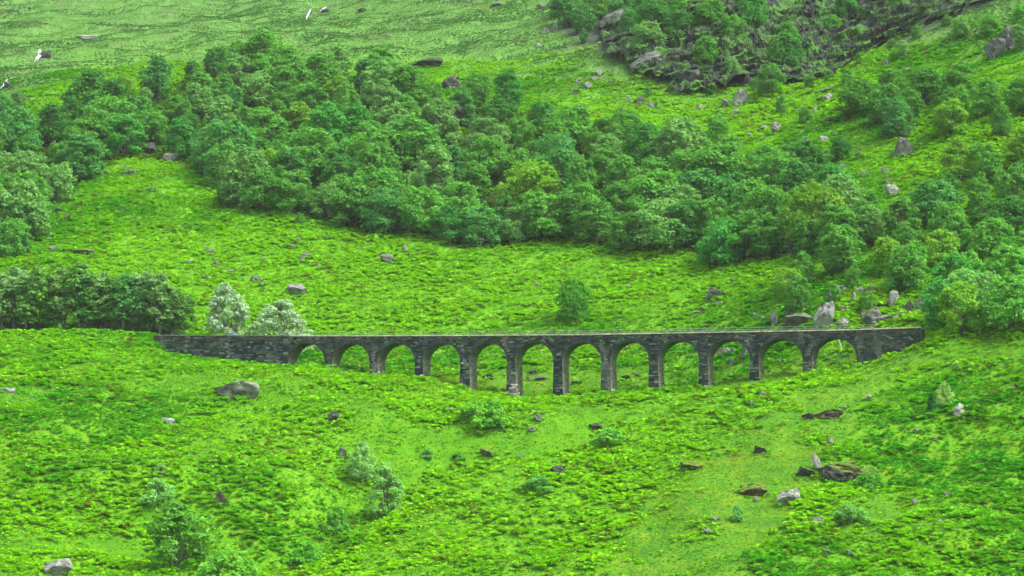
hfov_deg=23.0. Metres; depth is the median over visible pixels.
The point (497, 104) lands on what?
birch tree
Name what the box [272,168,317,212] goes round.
birch tree
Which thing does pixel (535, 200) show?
birch tree
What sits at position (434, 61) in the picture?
rock outcrop
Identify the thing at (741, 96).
boulder
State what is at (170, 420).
boulder
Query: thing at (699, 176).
birch tree
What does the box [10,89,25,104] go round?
birch tree
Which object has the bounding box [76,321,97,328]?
shrub
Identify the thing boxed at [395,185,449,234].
birch tree
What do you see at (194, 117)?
birch tree
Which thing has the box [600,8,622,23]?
rock outcrop
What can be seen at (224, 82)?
birch tree
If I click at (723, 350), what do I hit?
rock
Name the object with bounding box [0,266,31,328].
slender birch
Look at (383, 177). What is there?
birch tree
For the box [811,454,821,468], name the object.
rock
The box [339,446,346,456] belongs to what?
rock
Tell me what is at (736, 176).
birch tree
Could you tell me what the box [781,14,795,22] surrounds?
shrub
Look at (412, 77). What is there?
birch tree
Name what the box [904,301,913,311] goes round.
rock
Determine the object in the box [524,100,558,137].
birch tree
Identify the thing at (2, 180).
birch tree
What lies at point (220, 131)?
birch tree
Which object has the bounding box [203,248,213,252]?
rock
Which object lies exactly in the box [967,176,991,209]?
birch tree
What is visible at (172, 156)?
rock outcrop
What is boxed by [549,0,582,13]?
birch tree
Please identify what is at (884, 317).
rock
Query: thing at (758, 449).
boulder
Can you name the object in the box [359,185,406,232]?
birch tree
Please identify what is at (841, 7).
birch tree
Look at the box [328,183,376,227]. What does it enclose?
birch tree
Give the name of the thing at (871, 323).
rock
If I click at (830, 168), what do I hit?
birch tree
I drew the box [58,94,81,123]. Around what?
birch tree
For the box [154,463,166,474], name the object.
shrub
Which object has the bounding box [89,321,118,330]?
shrub
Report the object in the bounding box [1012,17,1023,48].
birch tree
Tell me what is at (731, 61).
birch tree
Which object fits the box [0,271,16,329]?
slender birch
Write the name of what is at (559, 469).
boulder
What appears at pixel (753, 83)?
birch sapling
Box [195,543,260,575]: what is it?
shrub
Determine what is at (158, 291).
slender birch
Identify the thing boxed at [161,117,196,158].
birch tree
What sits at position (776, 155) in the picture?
birch tree
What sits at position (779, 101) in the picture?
birch tree
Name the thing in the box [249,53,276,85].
birch tree
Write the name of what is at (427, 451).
shrub
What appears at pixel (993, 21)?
birch tree
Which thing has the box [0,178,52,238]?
birch tree
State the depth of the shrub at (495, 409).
450.99 m
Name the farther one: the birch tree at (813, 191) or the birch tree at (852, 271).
the birch tree at (813, 191)
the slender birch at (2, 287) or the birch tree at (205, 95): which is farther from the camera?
the birch tree at (205, 95)
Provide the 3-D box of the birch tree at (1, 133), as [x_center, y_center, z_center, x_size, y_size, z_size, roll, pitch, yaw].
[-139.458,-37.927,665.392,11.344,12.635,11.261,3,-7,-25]
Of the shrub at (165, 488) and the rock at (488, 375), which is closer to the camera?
the shrub at (165, 488)
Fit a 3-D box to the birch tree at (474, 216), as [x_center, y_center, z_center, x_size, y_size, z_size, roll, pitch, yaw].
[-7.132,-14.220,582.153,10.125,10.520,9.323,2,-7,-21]
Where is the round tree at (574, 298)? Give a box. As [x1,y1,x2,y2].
[554,276,592,323]
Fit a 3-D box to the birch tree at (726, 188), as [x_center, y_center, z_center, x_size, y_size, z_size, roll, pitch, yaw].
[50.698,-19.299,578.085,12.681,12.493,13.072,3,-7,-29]
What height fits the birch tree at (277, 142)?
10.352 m
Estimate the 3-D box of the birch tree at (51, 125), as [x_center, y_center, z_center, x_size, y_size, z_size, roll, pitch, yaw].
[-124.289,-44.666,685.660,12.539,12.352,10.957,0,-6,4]
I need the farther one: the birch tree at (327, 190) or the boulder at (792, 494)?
the birch tree at (327, 190)
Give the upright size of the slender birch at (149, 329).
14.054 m
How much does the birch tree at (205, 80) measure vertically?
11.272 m
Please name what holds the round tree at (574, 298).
on the hillside
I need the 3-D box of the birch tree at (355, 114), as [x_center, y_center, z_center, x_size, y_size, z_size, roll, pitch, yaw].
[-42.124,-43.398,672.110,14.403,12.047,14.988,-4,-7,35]
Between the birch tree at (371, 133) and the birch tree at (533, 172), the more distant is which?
the birch tree at (371, 133)
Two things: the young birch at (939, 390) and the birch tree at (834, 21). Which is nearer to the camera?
the young birch at (939, 390)
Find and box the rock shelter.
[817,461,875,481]
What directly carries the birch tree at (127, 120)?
on the hillside
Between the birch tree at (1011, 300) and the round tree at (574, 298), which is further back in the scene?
the round tree at (574, 298)
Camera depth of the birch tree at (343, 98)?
687.17 m
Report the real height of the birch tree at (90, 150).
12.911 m
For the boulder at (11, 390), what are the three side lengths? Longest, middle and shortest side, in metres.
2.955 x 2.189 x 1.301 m
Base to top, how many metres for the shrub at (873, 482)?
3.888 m
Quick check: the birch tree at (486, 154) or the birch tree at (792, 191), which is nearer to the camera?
the birch tree at (792, 191)
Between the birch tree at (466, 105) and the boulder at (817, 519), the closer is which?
the boulder at (817, 519)
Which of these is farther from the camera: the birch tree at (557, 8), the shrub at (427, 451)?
the birch tree at (557, 8)
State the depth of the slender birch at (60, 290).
518.37 m
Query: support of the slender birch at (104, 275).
on the hillside
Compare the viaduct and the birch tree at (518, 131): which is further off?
the birch tree at (518, 131)
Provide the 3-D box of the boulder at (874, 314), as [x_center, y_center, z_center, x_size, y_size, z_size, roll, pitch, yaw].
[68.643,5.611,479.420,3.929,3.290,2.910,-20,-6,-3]
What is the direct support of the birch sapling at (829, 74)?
on the hillside
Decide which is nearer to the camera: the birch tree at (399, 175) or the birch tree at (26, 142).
the birch tree at (399, 175)
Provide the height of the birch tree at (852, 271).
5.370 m
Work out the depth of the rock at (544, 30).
821.49 m
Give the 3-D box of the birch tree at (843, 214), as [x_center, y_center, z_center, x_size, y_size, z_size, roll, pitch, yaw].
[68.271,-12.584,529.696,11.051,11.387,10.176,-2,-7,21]
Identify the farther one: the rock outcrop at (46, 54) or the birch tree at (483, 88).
the rock outcrop at (46, 54)
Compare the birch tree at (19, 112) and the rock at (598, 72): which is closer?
the birch tree at (19, 112)
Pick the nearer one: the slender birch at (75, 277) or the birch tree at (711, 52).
the slender birch at (75, 277)
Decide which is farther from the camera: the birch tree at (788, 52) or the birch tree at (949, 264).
the birch tree at (788, 52)
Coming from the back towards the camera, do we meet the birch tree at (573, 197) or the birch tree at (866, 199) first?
the birch tree at (573, 197)
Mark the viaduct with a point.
(868, 344)
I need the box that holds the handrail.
[339,325,861,334]
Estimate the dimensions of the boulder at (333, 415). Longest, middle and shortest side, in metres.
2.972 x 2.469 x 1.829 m
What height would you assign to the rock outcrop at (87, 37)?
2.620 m
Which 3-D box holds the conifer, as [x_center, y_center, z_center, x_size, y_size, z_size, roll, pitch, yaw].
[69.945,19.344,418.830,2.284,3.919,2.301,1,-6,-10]
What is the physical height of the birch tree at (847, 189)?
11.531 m
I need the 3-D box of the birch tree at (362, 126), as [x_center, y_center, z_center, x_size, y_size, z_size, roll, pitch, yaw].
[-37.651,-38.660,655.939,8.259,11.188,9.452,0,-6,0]
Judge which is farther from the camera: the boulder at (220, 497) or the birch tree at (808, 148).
the birch tree at (808, 148)
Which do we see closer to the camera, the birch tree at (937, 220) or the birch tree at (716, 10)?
the birch tree at (937, 220)
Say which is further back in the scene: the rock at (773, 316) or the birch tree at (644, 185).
the birch tree at (644, 185)
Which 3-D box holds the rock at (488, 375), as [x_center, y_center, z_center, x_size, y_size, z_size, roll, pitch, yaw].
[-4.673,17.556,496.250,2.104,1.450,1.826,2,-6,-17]
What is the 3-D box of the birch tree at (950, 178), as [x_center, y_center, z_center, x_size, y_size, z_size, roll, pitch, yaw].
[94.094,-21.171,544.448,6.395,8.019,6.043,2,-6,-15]
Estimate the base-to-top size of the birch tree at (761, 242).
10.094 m
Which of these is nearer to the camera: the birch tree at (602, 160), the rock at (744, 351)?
the rock at (744, 351)
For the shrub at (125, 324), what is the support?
on the hillside
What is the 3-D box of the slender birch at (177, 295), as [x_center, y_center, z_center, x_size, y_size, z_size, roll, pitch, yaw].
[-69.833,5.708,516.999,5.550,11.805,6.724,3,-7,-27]
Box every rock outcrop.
[3,81,11,87]
[39,50,50,58]
[75,35,98,39]
[134,142,155,153]
[162,152,178,161]
[317,9,329,12]
[411,57,442,66]
[421,106,467,130]
[441,75,460,90]
[473,238,486,244]
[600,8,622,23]
[629,51,661,73]
[669,70,700,89]
[785,243,810,254]
[999,25,1015,49]
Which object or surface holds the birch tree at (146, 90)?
on the hillside
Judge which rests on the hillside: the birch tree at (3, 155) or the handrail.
the birch tree at (3, 155)
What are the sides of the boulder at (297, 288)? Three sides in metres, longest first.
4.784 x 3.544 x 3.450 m
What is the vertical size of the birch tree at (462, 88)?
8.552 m
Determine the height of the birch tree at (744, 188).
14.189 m
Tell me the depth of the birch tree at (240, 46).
772.48 m
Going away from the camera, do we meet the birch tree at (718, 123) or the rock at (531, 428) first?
the rock at (531, 428)
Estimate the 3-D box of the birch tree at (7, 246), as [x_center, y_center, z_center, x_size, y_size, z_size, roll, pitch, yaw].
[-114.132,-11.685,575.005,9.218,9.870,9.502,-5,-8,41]
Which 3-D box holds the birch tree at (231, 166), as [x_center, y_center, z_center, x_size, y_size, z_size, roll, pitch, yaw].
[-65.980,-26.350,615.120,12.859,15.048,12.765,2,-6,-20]
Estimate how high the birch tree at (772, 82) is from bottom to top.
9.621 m
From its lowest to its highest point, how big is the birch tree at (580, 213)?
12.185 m
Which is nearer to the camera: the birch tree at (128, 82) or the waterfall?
the birch tree at (128, 82)
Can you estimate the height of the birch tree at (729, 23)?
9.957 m
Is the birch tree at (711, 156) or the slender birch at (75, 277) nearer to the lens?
the slender birch at (75, 277)
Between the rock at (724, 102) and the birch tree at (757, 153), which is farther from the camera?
the rock at (724, 102)
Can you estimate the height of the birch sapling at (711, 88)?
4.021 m
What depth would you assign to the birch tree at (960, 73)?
613.36 m
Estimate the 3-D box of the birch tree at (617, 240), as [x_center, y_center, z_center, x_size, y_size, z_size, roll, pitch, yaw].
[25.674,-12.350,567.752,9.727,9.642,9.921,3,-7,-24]
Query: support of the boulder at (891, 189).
on the hillside
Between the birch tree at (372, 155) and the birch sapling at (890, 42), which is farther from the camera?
the birch sapling at (890, 42)
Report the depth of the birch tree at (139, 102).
686.72 m
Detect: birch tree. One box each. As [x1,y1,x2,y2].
[0,94,17,119]
[0,105,43,151]
[0,122,5,151]
[0,151,21,174]
[0,171,26,188]
[0,172,6,191]
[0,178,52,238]
[0,216,33,253]
[1,121,24,151]
[1,149,50,186]
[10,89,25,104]
[11,189,52,219]
[12,132,45,170]
[13,169,57,209]
[33,102,72,142]
[42,162,77,201]
[44,140,78,173]
[53,120,74,143]
[55,132,105,179]
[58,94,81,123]
[60,67,130,117]
[63,114,112,160]
[79,91,144,145]
[81,99,119,119]
[100,114,148,153]
[103,73,137,99]
[116,94,157,132]
[122,109,169,143]
[136,87,152,106]
[137,53,170,102]
[144,63,173,91]
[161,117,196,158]
[163,94,194,123]
[175,112,203,140]
[184,59,204,82]
[184,83,217,115]
[185,69,212,99]
[188,116,261,172]
[198,123,231,150]
[199,139,241,188]
[201,45,231,75]
[203,94,241,132]
[208,71,233,104]
[214,55,254,94]
[214,148,268,206]
[214,166,247,204]
[223,38,251,64]
[225,86,243,116]
[228,54,246,80]
[236,106,284,146]
[236,167,282,208]
[237,70,273,106]
[242,111,289,150]
[243,28,283,63]
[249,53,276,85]
[249,146,279,171]
[261,147,312,198]
[263,62,314,104]
[265,99,288,120]
[267,42,304,66]
[269,82,297,108]
[269,131,312,162]
[270,47,304,81]
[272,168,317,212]
[277,100,316,136]
[279,123,342,181]
[287,83,330,111]
[291,81,321,109]
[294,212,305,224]
[296,101,350,146]
[304,50,348,93]
[309,181,340,217]
[317,153,365,188]
[320,42,354,79]
[320,173,350,209]
[323,142,351,175]
[324,74,356,105]
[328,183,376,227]
[329,103,373,142]
[332,81,360,123]
[339,137,356,159]
[342,165,397,218]
[344,126,401,174]
[348,141,401,183]
[350,57,377,89]
[352,118,382,145]
[358,60,397,106]
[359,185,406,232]
[365,78,404,116]
[368,44,394,68]
[371,102,415,142]
[376,61,402,89]
[379,113,448,170]
[386,63,436,105]
[388,170,417,196]
[393,94,417,115]
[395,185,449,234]
[401,125,440,151]
[401,189,431,224]
[403,101,421,129]
[407,143,457,192]
[418,97,464,144]
[426,82,443,100]
[429,204,467,242]
[433,142,468,180]
[434,178,486,224]
[447,89,477,125]
[453,85,475,108]
[457,160,490,200]
[461,72,493,109]
[462,116,512,161]
[462,204,503,246]
[463,134,508,178]
[474,104,498,134]
[488,67,525,114]
[488,98,515,124]
[490,157,562,205]
[491,193,520,231]
[499,147,533,180]
[499,205,531,242]
[503,116,539,151]
[514,188,571,240]
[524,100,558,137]
[529,131,578,179]
[540,118,570,151]
[541,103,593,147]
[541,146,584,196]
[548,0,578,26]
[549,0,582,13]
[549,179,599,238]
[565,154,597,194]
[569,195,614,245]
[570,3,597,31]
[578,28,588,42]
[579,0,609,17]
[585,116,625,154]
[585,145,620,184]
[588,134,623,170]
[598,180,633,225]
[601,153,647,205]
[604,212,647,249]
[605,106,644,145]
[607,0,633,13]
[614,194,649,234]
[616,7,636,32]
[621,121,670,167]
[623,168,681,223]
[628,0,657,17]
[628,20,666,53]
[631,193,689,251]
[632,0,668,31]
[636,154,675,195]
[643,86,652,97]
[646,116,709,173]
[650,197,699,242]
[660,6,696,36]
[660,147,711,183]
[661,183,702,222]
[667,0,692,13]
[667,196,705,250]
[677,168,720,202]
[683,141,751,193]
[690,34,718,65]
[692,217,746,266]
[695,0,727,24]
[699,113,731,145]
[699,196,733,243]
[706,176,751,211]
[708,170,748,202]
[719,13,749,40]
[719,134,744,170]
[720,211,772,260]
[724,56,738,71]
[725,177,765,219]
[736,0,771,25]
[736,180,795,248]
[745,147,799,188]
[746,143,775,183]
[746,212,793,256]
[755,62,786,95]
[766,32,806,65]
[770,139,833,183]
[771,159,816,208]
[772,266,802,297]
[775,20,801,40]
[776,96,786,112]
[781,179,848,243]
[783,274,811,312]
[787,185,815,215]
[788,213,823,254]
[793,250,815,282]
[797,106,813,123]
[812,202,865,251]
[814,223,865,270]
[816,162,854,202]
[819,173,865,215]
[822,14,842,29]
[822,283,842,302]
[828,134,852,160]
[834,0,858,17]
[837,77,876,115]
[840,68,853,83]
[844,263,861,287]
[853,204,885,244]
[854,189,884,225]
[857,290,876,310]
[866,81,900,123]
[868,235,907,272]
[875,67,907,98]
[878,97,917,138]
[879,195,923,240]
[882,240,928,290]
[891,225,917,251]
[891,266,912,290]
[893,39,909,56]
[896,87,926,116]
[900,65,944,104]
[905,178,965,225]
[918,279,965,329]
[923,228,959,269]
[926,199,967,240]
[928,96,969,136]
[928,251,980,295]
[935,172,962,201]
[935,280,988,333]
[936,137,982,180]
[937,84,972,117]
[939,211,972,252]
[940,59,977,101]
[943,266,981,307]
[949,15,971,36]
[958,249,983,272]
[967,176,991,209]
[967,217,1018,258]
[967,270,1007,307]
[968,141,1004,182]
[968,192,998,224]
[969,77,1002,115]
[976,274,1023,331]
[979,14,999,35]
[979,243,1023,289]
[983,195,1023,236]
[990,103,1013,135]
[993,163,1023,204]
[999,126,1023,167]
[1002,73,1023,111]
[1005,159,1023,189]
[1008,3,1023,28]
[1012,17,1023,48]
[1013,229,1023,269]
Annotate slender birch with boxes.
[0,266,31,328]
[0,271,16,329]
[13,274,43,329]
[19,266,60,329]
[39,290,59,327]
[46,267,81,329]
[63,261,100,327]
[70,279,99,328]
[88,271,115,328]
[95,277,121,328]
[100,272,143,332]
[117,286,143,330]
[127,269,154,330]
[136,274,161,331]
[141,273,178,334]
[160,287,186,334]
[174,293,197,334]
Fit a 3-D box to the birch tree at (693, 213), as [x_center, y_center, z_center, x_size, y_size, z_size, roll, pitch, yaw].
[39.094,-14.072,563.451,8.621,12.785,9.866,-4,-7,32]
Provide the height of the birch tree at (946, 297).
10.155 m
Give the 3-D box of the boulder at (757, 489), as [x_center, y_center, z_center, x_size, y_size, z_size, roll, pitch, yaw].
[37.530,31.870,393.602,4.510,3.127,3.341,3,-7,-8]
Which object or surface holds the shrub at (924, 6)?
on the cliff
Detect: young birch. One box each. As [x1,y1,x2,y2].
[143,499,216,568]
[344,441,377,482]
[364,461,404,518]
[935,381,953,406]
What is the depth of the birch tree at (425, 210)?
594.04 m
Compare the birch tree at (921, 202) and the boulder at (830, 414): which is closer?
the boulder at (830, 414)
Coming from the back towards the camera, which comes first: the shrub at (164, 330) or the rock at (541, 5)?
the rock at (541, 5)
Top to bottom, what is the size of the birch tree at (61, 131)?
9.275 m
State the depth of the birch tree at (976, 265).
486.29 m
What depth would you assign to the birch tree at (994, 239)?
501.20 m
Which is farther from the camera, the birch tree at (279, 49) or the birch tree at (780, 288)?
the birch tree at (279, 49)
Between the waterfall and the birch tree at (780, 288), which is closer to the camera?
the birch tree at (780, 288)
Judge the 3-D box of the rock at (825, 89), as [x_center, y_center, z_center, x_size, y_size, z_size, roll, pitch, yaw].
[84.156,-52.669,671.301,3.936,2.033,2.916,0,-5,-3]
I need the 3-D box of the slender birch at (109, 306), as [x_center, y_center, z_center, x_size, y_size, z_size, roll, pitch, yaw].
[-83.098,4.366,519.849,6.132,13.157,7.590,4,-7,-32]
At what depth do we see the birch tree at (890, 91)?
621.53 m
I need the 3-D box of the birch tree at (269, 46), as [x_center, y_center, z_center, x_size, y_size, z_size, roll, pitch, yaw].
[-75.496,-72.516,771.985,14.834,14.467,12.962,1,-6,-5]
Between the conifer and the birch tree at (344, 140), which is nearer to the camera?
the conifer
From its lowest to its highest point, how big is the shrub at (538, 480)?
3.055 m
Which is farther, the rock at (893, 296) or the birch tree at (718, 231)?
the birch tree at (718, 231)
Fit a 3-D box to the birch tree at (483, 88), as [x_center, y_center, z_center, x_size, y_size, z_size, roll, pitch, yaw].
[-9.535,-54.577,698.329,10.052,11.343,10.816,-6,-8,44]
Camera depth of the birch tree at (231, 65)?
737.10 m
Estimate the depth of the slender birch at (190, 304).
517.86 m
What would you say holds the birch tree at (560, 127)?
on the hillside
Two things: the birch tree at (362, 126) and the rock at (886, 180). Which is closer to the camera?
the rock at (886, 180)
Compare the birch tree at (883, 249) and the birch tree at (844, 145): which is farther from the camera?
the birch tree at (844, 145)
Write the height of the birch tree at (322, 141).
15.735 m
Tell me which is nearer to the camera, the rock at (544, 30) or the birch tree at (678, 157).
the birch tree at (678, 157)
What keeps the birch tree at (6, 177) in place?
on the hillside
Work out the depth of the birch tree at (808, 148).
591.85 m
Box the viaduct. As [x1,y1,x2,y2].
[153,327,924,397]
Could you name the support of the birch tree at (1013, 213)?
on the hillside
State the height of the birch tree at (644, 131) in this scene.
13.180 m
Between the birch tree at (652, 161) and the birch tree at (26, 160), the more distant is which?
the birch tree at (26, 160)
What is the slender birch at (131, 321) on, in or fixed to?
on the hillside
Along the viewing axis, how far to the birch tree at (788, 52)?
723.46 m
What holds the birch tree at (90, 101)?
on the hillside
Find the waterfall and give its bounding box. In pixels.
[34,49,40,61]
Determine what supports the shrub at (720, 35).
on the cliff
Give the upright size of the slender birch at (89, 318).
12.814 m
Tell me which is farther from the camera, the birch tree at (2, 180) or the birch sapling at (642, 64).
the birch sapling at (642, 64)
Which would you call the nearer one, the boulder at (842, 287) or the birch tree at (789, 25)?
the boulder at (842, 287)
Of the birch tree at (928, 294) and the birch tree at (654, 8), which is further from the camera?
the birch tree at (654, 8)
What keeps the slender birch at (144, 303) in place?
on the hillside
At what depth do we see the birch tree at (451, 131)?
658.42 m
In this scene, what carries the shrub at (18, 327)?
on the hillside
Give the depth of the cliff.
744.73 m
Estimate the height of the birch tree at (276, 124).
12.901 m
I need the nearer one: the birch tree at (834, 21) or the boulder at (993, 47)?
the boulder at (993, 47)
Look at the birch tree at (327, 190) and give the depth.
600.88 m
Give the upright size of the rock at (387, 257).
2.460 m
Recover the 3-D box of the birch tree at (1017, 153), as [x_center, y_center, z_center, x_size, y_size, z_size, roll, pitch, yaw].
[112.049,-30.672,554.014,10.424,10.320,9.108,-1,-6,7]
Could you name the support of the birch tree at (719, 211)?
on the hillside
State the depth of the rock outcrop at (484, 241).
581.72 m
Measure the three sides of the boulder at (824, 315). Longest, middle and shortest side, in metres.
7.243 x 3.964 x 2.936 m
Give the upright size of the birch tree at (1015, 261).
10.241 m
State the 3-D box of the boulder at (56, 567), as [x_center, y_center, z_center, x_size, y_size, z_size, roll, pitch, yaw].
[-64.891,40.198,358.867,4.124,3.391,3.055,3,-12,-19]
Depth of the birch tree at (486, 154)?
628.84 m
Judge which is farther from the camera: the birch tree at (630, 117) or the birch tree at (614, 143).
the birch tree at (630, 117)
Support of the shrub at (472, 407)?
on the hillside
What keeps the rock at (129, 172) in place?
on the hillside
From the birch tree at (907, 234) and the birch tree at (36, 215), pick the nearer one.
the birch tree at (907, 234)
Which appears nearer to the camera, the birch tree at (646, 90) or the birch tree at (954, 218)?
the birch tree at (954, 218)
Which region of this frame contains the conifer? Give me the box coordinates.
[926,393,937,411]
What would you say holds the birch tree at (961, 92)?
on the hillside
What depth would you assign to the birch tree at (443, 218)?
582.17 m
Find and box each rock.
[121,170,136,174]
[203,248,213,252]
[250,275,260,281]
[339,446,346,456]
[379,254,393,261]
[482,373,493,378]
[490,2,501,6]
[527,426,534,431]
[529,369,537,374]
[533,413,541,420]
[534,375,546,379]
[535,3,546,7]
[541,28,548,33]
[552,23,556,31]
[572,88,579,93]
[580,82,591,87]
[589,423,601,429]
[594,69,601,74]
[634,96,644,103]
[645,102,653,106]
[716,348,729,353]
[721,98,728,106]
[730,109,738,114]
[739,347,747,358]
[769,121,780,129]
[769,312,778,324]
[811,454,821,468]
[819,136,827,142]
[821,87,833,92]
[822,93,831,101]
[826,438,834,444]
[839,317,848,327]
[855,286,863,292]
[859,312,865,318]
[864,286,875,291]
[865,321,878,325]
[880,167,889,172]
[880,315,888,320]
[883,178,889,183]
[888,290,898,305]
[899,130,912,136]
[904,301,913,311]
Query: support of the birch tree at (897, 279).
on the hillside
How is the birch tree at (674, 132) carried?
on the hillside
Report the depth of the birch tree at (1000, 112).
580.59 m
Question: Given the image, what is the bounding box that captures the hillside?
[0,0,1023,575]
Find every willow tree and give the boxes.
[202,282,251,334]
[247,298,313,352]
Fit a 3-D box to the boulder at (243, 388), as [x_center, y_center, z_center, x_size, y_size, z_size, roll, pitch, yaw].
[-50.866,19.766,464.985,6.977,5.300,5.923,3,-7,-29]
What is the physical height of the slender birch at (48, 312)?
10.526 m
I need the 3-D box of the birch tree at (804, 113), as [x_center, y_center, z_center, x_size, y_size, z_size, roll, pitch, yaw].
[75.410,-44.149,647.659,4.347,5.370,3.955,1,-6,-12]
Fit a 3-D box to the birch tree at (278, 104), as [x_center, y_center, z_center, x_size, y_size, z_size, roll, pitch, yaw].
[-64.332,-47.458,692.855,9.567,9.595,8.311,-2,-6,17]
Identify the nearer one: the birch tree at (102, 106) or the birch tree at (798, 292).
the birch tree at (798, 292)
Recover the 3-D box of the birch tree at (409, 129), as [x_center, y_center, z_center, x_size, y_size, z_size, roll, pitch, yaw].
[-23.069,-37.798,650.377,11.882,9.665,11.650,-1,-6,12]
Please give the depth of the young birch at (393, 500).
418.17 m
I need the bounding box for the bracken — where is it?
[0,0,1023,575]
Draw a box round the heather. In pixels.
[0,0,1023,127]
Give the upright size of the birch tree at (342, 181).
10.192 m
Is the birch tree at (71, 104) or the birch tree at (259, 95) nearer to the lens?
the birch tree at (71, 104)
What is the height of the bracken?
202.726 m
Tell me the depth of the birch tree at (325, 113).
659.49 m
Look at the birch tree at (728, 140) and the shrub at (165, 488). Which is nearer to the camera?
the shrub at (165, 488)
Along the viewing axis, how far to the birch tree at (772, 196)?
550.62 m
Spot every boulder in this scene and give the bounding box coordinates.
[0,388,15,393]
[43,558,72,575]
[70,248,95,255]
[161,418,175,424]
[214,380,258,399]
[215,488,226,505]
[288,283,306,293]
[326,411,338,421]
[480,447,493,456]
[546,466,565,474]
[680,460,701,469]
[705,287,725,300]
[731,89,750,105]
[738,482,767,495]
[753,445,766,453]
[776,488,799,504]
[782,313,812,328]
[786,307,798,315]
[795,466,815,476]
[801,413,813,419]
[809,517,824,524]
[814,301,834,329]
[814,408,843,419]
[826,285,845,295]
[862,307,882,322]
[885,184,898,194]
[892,137,914,156]
[952,403,964,415]
[983,37,1005,59]
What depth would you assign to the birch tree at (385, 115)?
658.65 m
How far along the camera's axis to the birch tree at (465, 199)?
594.17 m
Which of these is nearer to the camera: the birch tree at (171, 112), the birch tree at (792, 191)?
the birch tree at (792, 191)
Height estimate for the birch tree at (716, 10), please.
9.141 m
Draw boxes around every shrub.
[0,314,31,330]
[23,317,42,330]
[34,322,61,329]
[62,321,78,329]
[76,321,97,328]
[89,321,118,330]
[107,322,136,330]
[124,323,147,331]
[138,477,175,505]
[151,322,186,334]
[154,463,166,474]
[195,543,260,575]
[283,540,326,569]
[322,505,351,535]
[420,447,433,458]
[452,451,466,459]
[459,398,497,428]
[474,397,508,429]
[518,474,556,492]
[586,426,631,445]
[691,55,702,65]
[697,64,712,73]
[715,30,729,37]
[729,504,744,521]
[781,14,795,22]
[832,502,873,524]
[837,40,850,50]
[852,470,885,488]
[916,2,932,12]
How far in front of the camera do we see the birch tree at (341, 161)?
615.96 m
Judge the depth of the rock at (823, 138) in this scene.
624.86 m
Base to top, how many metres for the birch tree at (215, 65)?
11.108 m
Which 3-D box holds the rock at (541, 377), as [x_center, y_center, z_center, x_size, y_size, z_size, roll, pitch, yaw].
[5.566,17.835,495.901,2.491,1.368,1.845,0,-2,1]
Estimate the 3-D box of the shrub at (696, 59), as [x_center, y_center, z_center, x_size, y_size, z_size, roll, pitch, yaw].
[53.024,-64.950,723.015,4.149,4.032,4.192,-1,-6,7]
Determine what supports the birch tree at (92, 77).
on the hillside
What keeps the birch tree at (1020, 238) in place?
on the hillside
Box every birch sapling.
[637,62,648,74]
[668,80,677,90]
[705,82,718,93]
[750,76,762,89]
[804,73,816,86]
[823,70,833,79]
[853,52,863,63]
[886,38,896,48]
[909,25,922,37]
[940,14,952,25]
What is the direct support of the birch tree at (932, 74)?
on the hillside
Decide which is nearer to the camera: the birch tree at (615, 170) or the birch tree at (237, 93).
the birch tree at (615, 170)
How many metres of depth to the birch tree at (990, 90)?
596.07 m
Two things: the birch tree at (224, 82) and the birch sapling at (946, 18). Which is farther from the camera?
the birch tree at (224, 82)
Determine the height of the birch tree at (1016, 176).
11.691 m
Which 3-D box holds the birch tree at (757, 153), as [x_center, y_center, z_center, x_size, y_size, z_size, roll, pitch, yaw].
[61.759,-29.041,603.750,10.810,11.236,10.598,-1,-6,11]
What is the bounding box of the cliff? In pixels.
[599,0,980,90]
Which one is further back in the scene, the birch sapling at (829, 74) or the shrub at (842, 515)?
the birch sapling at (829, 74)
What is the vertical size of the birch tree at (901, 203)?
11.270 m
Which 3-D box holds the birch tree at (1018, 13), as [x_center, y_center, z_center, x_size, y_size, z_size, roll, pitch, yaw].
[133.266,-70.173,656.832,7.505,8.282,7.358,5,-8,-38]
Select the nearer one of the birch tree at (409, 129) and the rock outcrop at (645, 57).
the birch tree at (409, 129)
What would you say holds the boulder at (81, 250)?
on the hillside
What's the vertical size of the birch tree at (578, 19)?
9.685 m
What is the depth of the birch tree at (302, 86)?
706.57 m
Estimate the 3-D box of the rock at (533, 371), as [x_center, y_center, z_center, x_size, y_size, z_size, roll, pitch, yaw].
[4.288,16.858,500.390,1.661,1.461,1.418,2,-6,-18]
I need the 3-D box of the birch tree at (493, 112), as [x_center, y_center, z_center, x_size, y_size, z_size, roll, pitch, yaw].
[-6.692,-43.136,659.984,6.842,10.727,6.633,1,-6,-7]
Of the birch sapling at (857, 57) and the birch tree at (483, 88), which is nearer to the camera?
the birch sapling at (857, 57)
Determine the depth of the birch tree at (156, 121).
677.87 m
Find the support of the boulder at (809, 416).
on the hillside
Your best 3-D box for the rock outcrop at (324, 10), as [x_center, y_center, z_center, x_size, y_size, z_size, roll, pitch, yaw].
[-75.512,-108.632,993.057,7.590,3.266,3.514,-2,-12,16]
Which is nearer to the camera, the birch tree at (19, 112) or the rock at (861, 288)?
the rock at (861, 288)
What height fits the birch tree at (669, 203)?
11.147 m
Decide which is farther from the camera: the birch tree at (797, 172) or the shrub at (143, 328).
the birch tree at (797, 172)
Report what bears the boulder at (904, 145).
on the hillside
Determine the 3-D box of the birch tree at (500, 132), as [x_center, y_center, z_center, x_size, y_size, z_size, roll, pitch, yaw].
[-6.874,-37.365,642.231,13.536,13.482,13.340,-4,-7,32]
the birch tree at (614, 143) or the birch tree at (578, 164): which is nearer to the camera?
the birch tree at (578, 164)

